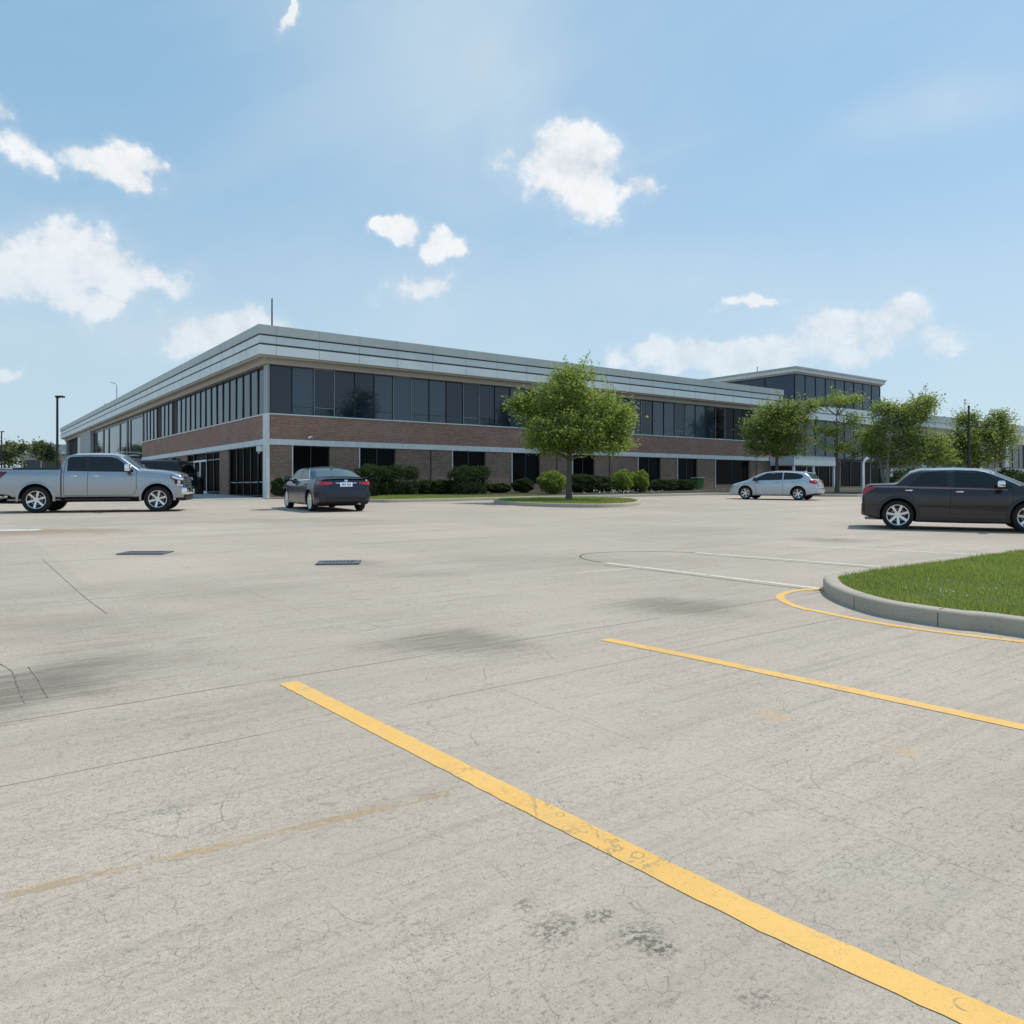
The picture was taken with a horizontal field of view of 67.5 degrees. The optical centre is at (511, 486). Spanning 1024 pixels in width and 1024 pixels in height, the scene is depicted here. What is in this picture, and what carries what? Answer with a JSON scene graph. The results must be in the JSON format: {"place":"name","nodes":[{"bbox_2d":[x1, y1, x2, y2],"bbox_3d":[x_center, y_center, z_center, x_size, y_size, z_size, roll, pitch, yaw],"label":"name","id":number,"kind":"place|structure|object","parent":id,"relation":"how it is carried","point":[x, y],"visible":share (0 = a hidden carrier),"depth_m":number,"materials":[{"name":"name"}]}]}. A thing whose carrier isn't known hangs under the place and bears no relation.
{"place":"outdoors","nodes":[
{"label":"outdoors","id":0,"kind":"place"},
{"bbox_2d":[190,493,283,499],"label":"pavement","id":1,"kind":"structure","parent":0,"point":[205,496],"depth_m":42.01,"materials":[{"name":"concrete"}]},
{"bbox_2d":[0,495,1023,1023],"bbox_3d":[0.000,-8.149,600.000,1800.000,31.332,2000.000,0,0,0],"label":"parking lot","id":2,"kind":"structure","parent":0,"point":[206,817],"depth_m":3.27,"materials":[{"name":"concrete"}]},
{"bbox_2d":[0,436,32,467],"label":"shade tree","id":3,"kind":"object","parent":2,"relation":"on","point":[12,450],"visible":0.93,"depth_m":99.66,"materials":[{"name":"green plant"}]},
{"bbox_2d":[21,444,65,467],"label":"building","id":4,"kind":"structure","parent":2,"relation":"on","point":[30,462],"depth_m":121.72,"materials":[{"name":"grey paint"}]},
{"bbox_2d":[26,437,63,467],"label":"shade tree","id":5,"kind":"object","parent":2,"relation":"on","point":[42,451],"visible":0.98,"depth_m":111.36,"materials":[{"name":"green plant"}]},
{"bbox_2d":[55,395,64,467],"bbox_3d":[-24.856,-2.155,42.000,0.550,5.694,0.400,0,0,0],"label":"street lamp","id":6,"kind":"object","parent":2,"relation":"on","point":[57,432],"visible":0.69,"depth_m":41.96,"materials":[{"name":"black metal"}]},
{"bbox_2d":[0,453,194,512],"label":"pickup truck","id":7,"kind":"object","parent":2,"relation":"on","point":[98,477],"visible":1,"depth_m":25.57,"materials":[{"name":"silver metal"}]},
{"bbox_2d":[136,460,198,493],"bbox_3d":[-19.552,-0.409,40.368,5.346,2.054,2.564,0,1,0],"label":"suv","id":8,"kind":"object","parent":2,"relation":"on","point":[187,468],"visible":0.23,"depth_m":39.56,"materials":[{"name":"black paint"}]},
{"bbox_2d":[270,477,287,496],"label":"shrub","id":9,"kind":"object","parent":2,"relation":"on","point":[277,485],"visible":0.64,"depth_m":40.34,"materials":[{"name":"green plant"}]},
{"bbox_2d":[283,466,369,510],"bbox_3d":[-6.934,0.012,28.110,2.425,1.594,5.266,-1,1,-31],"label":"sedan","id":10,"kind":"object","parent":2,"relation":"on","point":[312,488],"visible":1,"depth_m":26.24,"materials":[{"name":"blue paint"}]},
{"bbox_2d":[315,560,360,564],"bbox_3d":[-2.450,1.069,10.850,0.595,0.018,0.430,0,1,-7],"label":"drain grate","id":11,"kind":"object","parent":2,"relation":"on","point":[338,562],"visible":1,"depth_m":10.79,"materials":[{"name":"metal"}]},
{"bbox_2d":[60,298,783,497],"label":"office building","id":12,"kind":"structure","parent":2,"relation":"on","point":[255,410],"depth_m":49.07,"materials":[{"name":"brown brick"}]},
{"bbox_2d":[94,428,102,452],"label":"window","id":13,"kind":"structure","parent":12,"relation":"in","point":[98,434],"depth_m":89.18,"materials":[{"name":"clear glass"}]},
{"bbox_2d":[108,422,119,453],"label":"window","id":14,"kind":"structure","parent":12,"relation":"in","point":[114,429],"depth_m":80.63,"materials":[{"name":"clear glass"}]},
{"bbox_2d":[120,419,126,454],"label":"window","id":15,"kind":"structure","parent":12,"relation":"in","point":[123,424],"depth_m":76.49,"materials":[{"name":"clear glass"}]},
{"bbox_2d":[130,413,142,459],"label":"window","id":16,"kind":"structure","parent":12,"relation":"in","point":[136,422],"depth_m":71.19,"materials":[{"name":"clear glass"}]},
{"bbox_2d":[205,387,210,426],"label":"window","id":17,"kind":"structure","parent":12,"relation":"in","point":[207,390],"depth_m":51.50,"materials":[{"name":"grey glass"}]},
{"bbox_2d":[206,452,213,491],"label":"window","id":18,"kind":"structure","parent":12,"relation":"in","point":[209,456],"depth_m":51.20,"materials":[{"name":"black glass"}]},
{"bbox_2d":[213,451,219,491],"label":"window","id":19,"kind":"structure","parent":12,"relation":"in","point":[216,455],"depth_m":49.97,"materials":[{"name":"black glass"}]},
{"bbox_2d":[216,382,221,424],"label":"window","id":20,"kind":"structure","parent":12,"relation":"in","point":[218,386],"depth_m":49.40,"materials":[{"name":"grey glass"}]},
{"bbox_2d":[222,380,228,422],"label":"window","id":21,"kind":"structure","parent":12,"relation":"in","point":[225,385],"depth_m":48.32,"materials":[{"name":"grey glass"}]},
{"bbox_2d":[229,377,234,420],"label":"window","id":22,"kind":"structure","parent":12,"relation":"in","point":[231,381],"depth_m":47.13,"materials":[{"name":"grey glass"}]},
{"bbox_2d":[230,449,236,494],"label":"window","id":23,"kind":"structure","parent":12,"relation":"in","point":[233,453],"depth_m":47.03,"materials":[{"name":"black glass"}]},
{"bbox_2d":[235,375,241,419],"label":"window","id":24,"kind":"structure","parent":12,"relation":"in","point":[238,380],"depth_m":46.16,"materials":[{"name":"grey glass"}]},
{"bbox_2d":[237,448,242,494],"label":"window","id":25,"kind":"structure","parent":12,"relation":"in","point":[239,451],"depth_m":45.93,"materials":[{"name":"black glass"}]},
{"bbox_2d":[242,372,249,417],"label":"window","id":26,"kind":"structure","parent":12,"relation":"in","point":[245,377],"depth_m":44.93,"materials":[{"name":"grey glass"}]},
{"bbox_2d":[243,447,250,495],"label":"window","id":27,"kind":"structure","parent":12,"relation":"in","point":[246,451],"depth_m":44.84,"materials":[{"name":"black glass"}]},
{"bbox_2d":[250,369,256,416],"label":"window","id":28,"kind":"structure","parent":12,"relation":"in","point":[253,374],"depth_m":43.89,"materials":[{"name":"grey glass"}]},
{"bbox_2d":[251,446,257,495],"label":"window","id":29,"kind":"structure","parent":12,"relation":"in","point":[254,455],"depth_m":43.82,"materials":[{"name":"black glass"}]},
{"bbox_2d":[257,366,263,414],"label":"window","id":30,"kind":"structure","parent":12,"relation":"in","point":[260,371],"depth_m":42.91,"materials":[{"name":"grey glass"}]},
{"bbox_2d":[258,445,262,495],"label":"window","id":31,"kind":"structure","parent":12,"relation":"in","point":[260,455],"depth_m":42.98,"materials":[{"name":"black glass"}]},
{"bbox_2d":[270,365,291,413],"bbox_3d":[-12.704,-5.350,42.111,1.248,2.650,0.085,0,0,-36],"label":"window","id":32,"kind":"structure","parent":12,"relation":"in","point":[280,376],"depth_m":42.11,"materials":[{"name":"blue glass"}]},
{"bbox_2d":[292,367,313,414],"bbox_3d":[-11.697,-5.347,42.853,1.248,2.650,0.085,0,0,-36],"label":"window","id":33,"kind":"structure","parent":12,"relation":"in","point":[302,378],"depth_m":42.85,"materials":[{"name":"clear glass"}]},
{"bbox_2d":[293,445,328,474],"bbox_3d":[-11.352,-1.262,43.181,2.158,2.090,0.085,0,0,-37],"label":"window","id":34,"kind":"structure","parent":12,"relation":"in","point":[303,456],"depth_m":43.14,"materials":[{"name":"black glass"}]},
{"bbox_2d":[314,369,334,416],"bbox_3d":[-10.692,-5.345,43.592,1.248,2.650,0.085,0,0,-36],"label":"window","id":35,"kind":"structure","parent":12,"relation":"in","point":[324,380],"depth_m":43.61,"materials":[{"name":"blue glass"}]},
{"bbox_2d":[335,371,354,417],"bbox_3d":[-9.687,-5.341,44.329,1.248,2.650,0.085,0,0,-36],"label":"window","id":36,"kind":"structure","parent":12,"relation":"in","point":[344,381],"depth_m":44.34,"materials":[{"name":"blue glass"}]},
{"bbox_2d":[355,373,373,418],"bbox_3d":[-8.682,-5.348,45.069,1.248,2.650,0.085,0,0,-36],"label":"window","id":37,"kind":"structure","parent":12,"relation":"in","point":[364,383],"depth_m":45.09,"materials":[{"name":"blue glass"}]},
{"bbox_2d":[360,448,393,482],"bbox_3d":[-8.058,-1.260,45.607,2.311,2.090,0.086,0,0,-37],"label":"window","id":38,"kind":"structure","parent":12,"relation":"in","point":[378,456],"depth_m":45.65,"materials":[{"name":"black glass"}]},
{"bbox_2d":[374,374,392,419],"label":"window","id":39,"kind":"structure","parent":12,"relation":"in","point":[383,385],"depth_m":45.82,"materials":[{"name":"grey glass"}]},
{"bbox_2d":[393,376,411,420],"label":"window","id":40,"kind":"structure","parent":12,"relation":"in","point":[402,386],"depth_m":46.57,"materials":[{"name":"grey glass"}]},
{"bbox_2d":[412,378,428,421],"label":"window","id":41,"kind":"structure","parent":12,"relation":"in","point":[420,387],"depth_m":47.32,"materials":[{"name":"grey glass"}]},
{"bbox_2d":[429,380,446,422],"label":"window","id":42,"kind":"structure","parent":12,"relation":"in","point":[437,389],"depth_m":48.04,"materials":[{"name":"grey glass"}]},
{"bbox_2d":[447,381,462,423],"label":"window","id":43,"kind":"structure","parent":12,"relation":"in","point":[454,389],"depth_m":48.78,"materials":[{"name":"blue glass"}]},
{"bbox_2d":[453,451,483,483],"bbox_3d":[-2.840,-1.269,49.452,2.508,2.090,0.086,0,0,-36],"label":"window","id":44,"kind":"structure","parent":12,"relation":"in","point":[470,458],"depth_m":49.43,"materials":[{"name":"black glass"}]},
{"bbox_2d":[463,383,478,424],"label":"window","id":45,"kind":"structure","parent":12,"relation":"in","point":[470,391],"depth_m":49.50,"materials":[{"name":"blue glass"}]},
{"bbox_2d":[479,385,494,425],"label":"window","id":46,"kind":"structure","parent":12,"relation":"in","point":[486,392],"depth_m":50.26,"materials":[{"name":"blue glass"}]},
{"bbox_2d":[495,386,509,426],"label":"window","id":47,"kind":"structure","parent":12,"relation":"in","point":[501,418],"depth_m":50.96,"materials":[{"name":"blue glass"}]},
{"bbox_2d":[510,387,524,426],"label":"window","id":48,"kind":"structure","parent":12,"relation":"in","point":[512,418],"depth_m":51.60,"materials":[{"name":"grey glass"}]},
{"bbox_2d":[513,453,538,483],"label":"window","id":49,"kind":"structure","parent":12,"relation":"in","point":[526,465],"depth_m":52.27,"materials":[{"name":"black glass"}]},
{"bbox_2d":[573,455,593,483],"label":"window","id":50,"kind":"structure","parent":12,"relation":"in","point":[585,465],"depth_m":55.35,"materials":[{"name":"black glass"}]},
{"bbox_2d":[630,399,641,433],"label":"window","id":51,"kind":"structure","parent":12,"relation":"in","point":[636,401],"depth_m":58.53,"materials":[{"name":"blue glass"}]},
{"bbox_2d":[642,400,652,434],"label":"window","id":52,"kind":"structure","parent":12,"relation":"in","point":[647,407],"depth_m":59.18,"materials":[{"name":"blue glass"}]},
{"bbox_2d":[639,457,659,480],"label":"window","id":53,"kind":"structure","parent":12,"relation":"in","point":[651,465],"depth_m":59.52,"materials":[{"name":"black glass"}]},
{"bbox_2d":[653,401,663,435],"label":"window","id":54,"kind":"structure","parent":12,"relation":"in","point":[658,407],"depth_m":59.90,"materials":[{"name":"grey glass"}]},
{"bbox_2d":[664,402,674,435],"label":"window","id":55,"kind":"structure","parent":12,"relation":"in","point":[669,408],"depth_m":60.65,"materials":[{"name":"grey glass"}]},
{"bbox_2d":[675,403,684,436],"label":"window","id":56,"kind":"structure","parent":12,"relation":"in","point":[679,408],"depth_m":61.35,"materials":[{"name":"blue glass"}]},
{"bbox_2d":[678,458,695,479],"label":"window","id":57,"kind":"structure","parent":12,"relation":"in","point":[686,466],"depth_m":61.87,"materials":[{"name":"black glass"}]},
{"bbox_2d":[685,404,695,436],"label":"window","id":58,"kind":"structure","parent":12,"relation":"in","point":[690,410],"depth_m":62.12,"materials":[{"name":"grey glass"}]},
{"bbox_2d":[696,405,705,437],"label":"window","id":59,"kind":"structure","parent":12,"relation":"in","point":[700,410],"depth_m":62.85,"materials":[{"name":"grey glass"}]},
{"bbox_2d":[706,406,715,438],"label":"window","id":60,"kind":"structure","parent":12,"relation":"in","point":[710,411],"depth_m":63.61,"materials":[{"name":"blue glass"}]},
{"bbox_2d":[715,407,724,438],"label":"window","id":61,"kind":"structure","parent":12,"relation":"in","point":[720,412],"depth_m":64.36,"materials":[{"name":"black glass"}]},
{"bbox_2d":[725,408,733,439],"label":"window","id":62,"kind":"structure","parent":12,"relation":"in","point":[729,413],"depth_m":65.07,"materials":[{"name":"black glass"}]},
{"bbox_2d":[716,459,747,483],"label":"window","id":63,"kind":"structure","parent":12,"relation":"in","point":[727,471],"depth_m":65.25,"materials":[{"name":"black glass"}]},
{"bbox_2d":[734,409,743,439],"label":"window","id":64,"kind":"structure","parent":12,"relation":"in","point":[738,413],"depth_m":65.79,"materials":[{"name":"black glass"}]},
{"bbox_2d":[494,497,640,507],"bbox_3d":[2.449,0.672,33.706,6.535,0.339,8.882,0,0,0],"label":"kerb island tree","id":65,"kind":"object","parent":2,"relation":"on","point":[605,505],"visible":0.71,"depth_m":29.94,"materials":[{"name":"concrete"}]},
{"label":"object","id":66,"kind":"structure","parent":65,"relation":"in","visible":0},
{"bbox_2d":[501,349,647,499],"bbox_3d":[2.740,-2.724,34.578,6.723,6.812,5.197,0,0,0],"label":"ornamental tree","id":67,"kind":"object","parent":66,"relation":"on","point":[568,439],"visible":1,"depth_m":33.89,"materials":[{"name":"green plant"}]},
{"bbox_2d":[369,493,861,502],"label":"kerb lawn","id":68,"kind":"structure","parent":2,"relation":"on","point":[493,498],"depth_m":41.16,"materials":[{"name":"concrete"}]},
{"bbox_2d":[280,681,1023,1023],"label":"road marking","id":69,"kind":"object","parent":2,"relation":"on","point":[942,999],"visible":1,"depth_m":2.29,"materials":[{"name":"yellow paint"}]},
{"bbox_2d":[600,562,818,587],"bbox_3d":[2.353,1.096,9.671,0.106,0.041,3.321,0,0,-40],"label":"road marking","id":70,"kind":"object","parent":2,"relation":"on","point":[714,575],"visible":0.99,"depth_m":9.41,"materials":[{"name":"paint"}]},
{"bbox_2d":[729,470,824,499],"bbox_3d":[13.532,-0.117,39.414,4.560,1.500,2.224,1,1,36],"label":"hatchback","id":71,"kind":"object","parent":2,"relation":"on","point":[798,485],"visible":1,"depth_m":38.48,"materials":[{"name":"silver metal"}]},
{"bbox_2d":[701,366,886,486],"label":"glass wing","id":72,"kind":"structure","parent":2,"relation":"on","point":[811,383],"depth_m":75.20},
{"bbox_2d":[764,374,794,455],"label":"window","id":73,"kind":"structure","parent":72,"relation":"in","point":[786,383],"depth_m":72.90,"materials":[{"name":"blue glass"}]},
{"bbox_2d":[795,374,805,403],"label":"window","id":74,"kind":"structure","parent":72,"relation":"in","point":[800,380],"depth_m":72.58,"materials":[{"name":"blue glass"}]},
{"bbox_2d":[806,375,815,403],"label":"window","id":75,"kind":"structure","parent":72,"relation":"in","point":[810,380],"depth_m":73.56,"materials":[{"name":"blue glass"}]},
{"bbox_2d":[816,377,825,404],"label":"window","id":76,"kind":"structure","parent":72,"relation":"in","point":[820,382],"depth_m":74.57,"materials":[{"name":"blue glass"}]},
{"bbox_2d":[840,461,850,485],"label":"window","id":77,"kind":"structure","parent":72,"relation":"in","point":[845,468],"depth_m":77.24,"materials":[{"name":"black glass"}]},
{"bbox_2d":[851,461,860,485],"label":"window","id":78,"kind":"structure","parent":72,"relation":"in","point":[855,465],"depth_m":78.35,"materials":[{"name":"black glass"}]},
{"bbox_2d":[863,384,871,410],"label":"window","id":79,"kind":"structure","parent":72,"relation":"in","point":[867,389],"depth_m":79.67,"materials":[{"name":"blue glass"}]},
{"bbox_2d":[602,638,1023,729],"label":"road marking","id":80,"kind":"object","parent":2,"relation":"on","point":[898,700],"visible":1,"depth_m":4.50,"materials":[{"name":"yellow paint"}]},
{"bbox_2d":[775,588,1023,642],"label":"road marking","id":81,"kind":"object","parent":2,"relation":"on","point":[780,596],"visible":0.97,"depth_m":6.61,"materials":[{"name":"yellow paint"}]},
{"bbox_2d":[823,547,1023,636],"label":"kerb island","id":82,"kind":"structure","parent":2,"relation":"on","point":[835,589],"depth_m":6.49,"materials":[{"name":"concrete"}]},
{"bbox_2d":[838,549,1023,616],"bbox_3d":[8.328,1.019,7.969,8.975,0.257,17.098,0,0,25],"label":"island lawn","id":83,"kind":"structure","parent":82,"relation":"in","point":[906,579],"depth_m":7.59,"materials":[{"name":"green plant"}]},
{"bbox_2d":[861,468,1023,531],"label":"dark car","id":84,"kind":"object","parent":2,"relation":"on","point":[962,495],"visible":1,"depth_m":17.16,"materials":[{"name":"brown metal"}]},
{"bbox_2d":[878,414,1023,482],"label":"wing","id":85,"kind":"structure","parent":2,"relation":"on","point":[1018,464],"depth_m":94.63,"materials":[{"name":"brown brick"}]},
{"bbox_2d":[927,399,1023,468],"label":"ornamental tree","id":86,"kind":"object","parent":2,"relation":"on","point":[988,435],"visible":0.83,"depth_m":49.46,"materials":[{"name":"green plant"}]},
{"bbox_2d":[997,467,1023,482],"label":"shrub","id":87,"kind":"object","parent":2,"relation":"on","point":[1017,475],"visible":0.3,"depth_m":48.46,"materials":[{"name":"green plant"}]},
{"bbox_2d":[0,0,1023,467],"label":"sky","id":88,"kind":"structure","parent":0,"point":[695,189],"materials":[{"name":"blue"}]},
{"bbox_2d":[498,496,636,503],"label":"grass","id":89,"kind":"structure","parent":0,"point":[575,500],"depth_m":32.98,"materials":[{"name":"green plant"}]},
{"bbox_2d":[540,488,861,495],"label":"front lawn","id":90,"kind":"structure","parent":0,"point":[698,492],"depth_m":46.38,"materials":[{"name":"green plant"}]},
{"bbox_2d":[370,494,539,498],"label":"grass","id":91,"kind":"structure","parent":90,"relation":"on","point":[406,496],"depth_m":38.85,"materials":[{"name":"green plant"}]},
{"bbox_2d":[370,488,834,496],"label":"planting bed soil","id":92,"kind":"structure","parent":90,"relation":"on","point":[632,492],"depth_m":48.72,"materials":[{"name":"brown soil"}]},
{"bbox_2d":[353,463,393,495],"bbox_3d":[-7.544,-0.394,41.568,2.101,1.857,1.980,0,0,-36],"label":"shrub","id":93,"kind":"object","parent":92,"relation":"on","point":[377,472],"visible":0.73,"depth_m":41.22,"materials":[{"name":"green plant"}]},
{"bbox_2d":[380,464,420,494],"bbox_3d":[-6.155,-0.383,42.586,2.171,1.805,2.015,0,0,-36],"label":"shrub","id":94,"kind":"object","parent":92,"relation":"on","point":[406,472],"visible":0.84,"depth_m":42.18,"materials":[{"name":"green plant"}]},
{"bbox_2d":[414,479,443,493],"bbox_3d":[-4.919,0.018,44.490,1.957,0.957,1.354,0,0,-36],"label":"shrub","id":95,"kind":"object","parent":92,"relation":"on","point":[426,486],"visible":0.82,"depth_m":44.09,"materials":[{"name":"green plant"}]},
{"bbox_2d":[446,465,491,493],"bbox_3d":[-2.531,-0.408,45.010,2.588,1.783,2.155,0,0,-36],"label":"shrub","id":96,"kind":"object","parent":92,"relation":"on","point":[460,472],"visible":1,"depth_m":44.65,"materials":[{"name":"green plant"}]},
{"bbox_2d":[511,477,533,492],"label":"shrub","id":97,"kind":"object","parent":92,"relation":"on","point":[524,485],"visible":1,"depth_m":47.73,"materials":[{"name":"green plant"}]},
{"bbox_2d":[536,469,565,493],"bbox_3d":[2.440,-0.287,45.444,1.871,1.524,1.738,0,0,-36],"label":"shrub","id":98,"kind":"object","parent":92,"relation":"on","point":[550,483],"visible":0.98,"depth_m":45.08,"materials":[{"name":"green plant"}]},
{"bbox_2d":[571,473,597,492],"bbox_3d":[4.419,-0.228,48.870,2.088,1.305,1.785,0,0,-36],"label":"shrub","id":99,"kind":"object","parent":92,"relation":"on","point":[582,480],"visible":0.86,"depth_m":48.41,"materials":[{"name":"green plant"}]},
{"bbox_2d":[587,475,611,491],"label":"shrub","id":100,"kind":"object","parent":92,"relation":"on","point":[603,481],"visible":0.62,"depth_m":49.58,"materials":[{"name":"green plant"}]},
{"bbox_2d":[610,468,633,492],"bbox_3d":[6.877,-0.378,48.191,1.520,1.611,1.602,0,0,-36],"label":"shrub","id":101,"kind":"object","parent":92,"relation":"on","point":[621,480],"visible":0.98,"depth_m":47.92,"materials":[{"name":"green plant"}]},
{"bbox_2d":[629,469,649,491],"bbox_3d":[8.113,-0.371,49.179,1.426,1.571,1.469,0,0,2],"label":"shrub","id":102,"kind":"object","parent":92,"relation":"on","point":[640,479],"visible":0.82,"depth_m":48.79,"materials":[{"name":"green plant"}]},
{"bbox_2d":[646,479,678,490],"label":"shrub","id":103,"kind":"object","parent":92,"relation":"on","point":[660,484],"visible":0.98,"depth_m":53.78,"materials":[{"name":"green plant"}]},
{"bbox_2d":[821,486,861,493],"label":"planting bed soil","id":104,"kind":"structure","parent":90,"relation":"on","point":[856,491],"depth_m":51.58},
{"bbox_2d":[732,389,823,470],"bbox_3d":[17.851,-3.044,50.911,6.110,6.934,4.567,0,0,0],"label":"ornamental tree","id":105,"kind":"object","parent":104,"relation":"on","point":[775,421],"visible":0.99,"depth_m":50.53,"materials":[{"name":"green plant"}]},
{"bbox_2d":[806,385,885,491],"bbox_3d":[21.889,-3.094,49.537,5.677,7.078,2.929,0,0,0],"label":"ornamental tree","id":106,"kind":"object","parent":104,"relation":"on","point":[845,446],"visible":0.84,"depth_m":49.41,"materials":[{"name":"green plant"}]},
{"bbox_2d":[854,383,963,482],"bbox_3d":[24.921,-3.009,47.953,6.966,7.005,4.433,0,0,0],"label":"ornamental tree","id":107,"kind":"object","parent":104,"relation":"on","point":[910,413],"visible":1,"depth_m":47.56,"materials":[{"name":"green plant"}]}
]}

